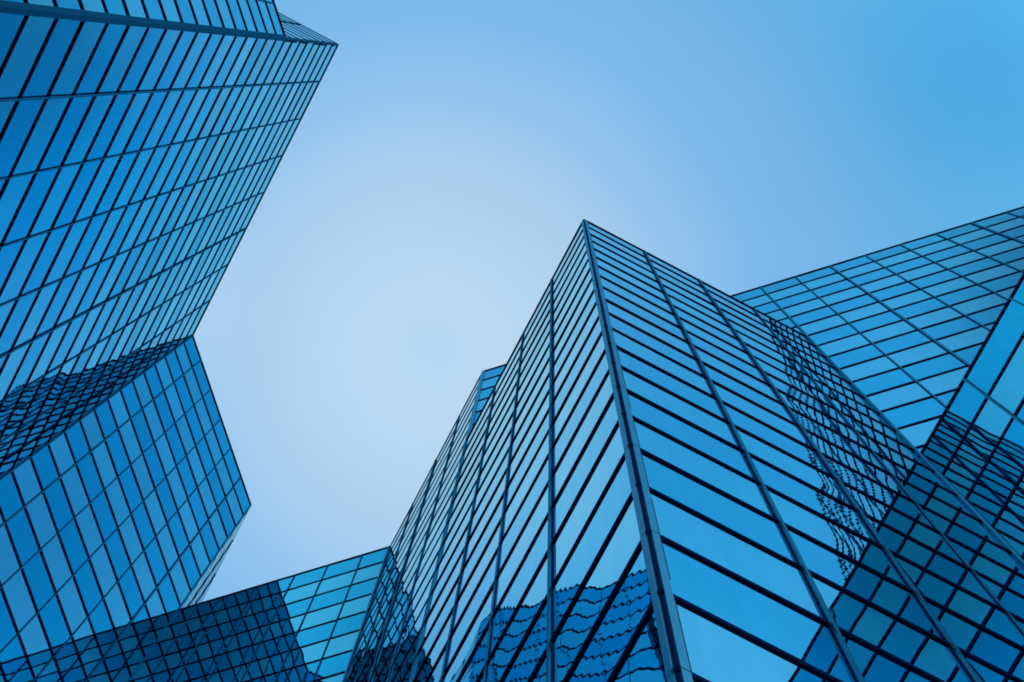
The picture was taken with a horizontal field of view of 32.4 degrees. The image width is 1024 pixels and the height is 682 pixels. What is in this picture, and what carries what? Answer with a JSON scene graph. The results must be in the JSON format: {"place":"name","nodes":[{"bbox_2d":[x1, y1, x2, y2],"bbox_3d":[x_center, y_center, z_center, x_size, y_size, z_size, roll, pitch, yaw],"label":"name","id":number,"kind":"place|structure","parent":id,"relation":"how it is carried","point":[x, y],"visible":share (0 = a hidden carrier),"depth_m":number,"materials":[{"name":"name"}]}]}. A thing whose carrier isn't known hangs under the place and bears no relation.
{"place":"outdoors","nodes":[
{"label":"outdoors","id":0,"kind":"place"},
{"bbox_2d":[194,0,1023,601],"label":"sky","id":1,"kind":"structure","parent":0,"point":[447,157],"materials":[{"name":"blue"}]},
{"label":"ground","id":2,"kind":"structure","parent":0,"visible":0},
{"bbox_2d":[6,0,285,35],"bbox_3d":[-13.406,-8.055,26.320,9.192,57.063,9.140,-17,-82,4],"label":"office tower","id":3,"kind":"structure","parent":2,"relation":"on","point":[257,15],"depth_m":41.96,"materials":[{"name":"blue glass"}]},
{"bbox_2d":[0,0,338,681],"bbox_3d":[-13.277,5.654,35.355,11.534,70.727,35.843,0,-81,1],"label":"office tower","id":4,"kind":"structure","parent":2,"relation":"on","point":[141,158],"depth_m":48.48,"materials":[{"name":"blue glass"}]},
{"bbox_2d":[0,13,336,681],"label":"window","id":5,"kind":"structure","parent":4,"relation":"in","point":[90,423],"depth_m":59.08,"materials":[{"name":"blue glass"}]},
{"bbox_2d":[130,206,1023,681],"bbox_3d":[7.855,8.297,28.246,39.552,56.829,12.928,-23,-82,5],"label":"office tower","id":6,"kind":"structure","parent":2,"relation":"on","point":[896,336],"depth_m":47.80,"materials":[{"name":"blue glass"}]},
{"bbox_2d":[130,207,1023,681],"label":"window","id":7,"kind":"structure","parent":6,"relation":"in","point":[968,354],"depth_m":49.41,"materials":[{"name":"blue glass"}]},
{"bbox_2d":[412,219,1023,681],"bbox_3d":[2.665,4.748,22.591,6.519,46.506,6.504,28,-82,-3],"label":"office tower","id":8,"kind":"structure","parent":2,"relation":"on","point":[670,473],"depth_m":20.81,"materials":[{"name":"blue glass"}]},
{"bbox_2d":[427,222,1023,681],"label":"window","id":9,"kind":"structure","parent":8,"relation":"in","point":[540,676],"depth_m":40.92,"materials":[{"name":"blue glass"}]},
{"bbox_2d":[918,272,1023,562],"bbox_3d":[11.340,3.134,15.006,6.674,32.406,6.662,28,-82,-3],"label":"office tower","id":10,"kind":"structure","parent":2,"relation":"on","point":[972,451],"depth_m":28.84,"materials":[{"name":"blue glass"}]}
]}

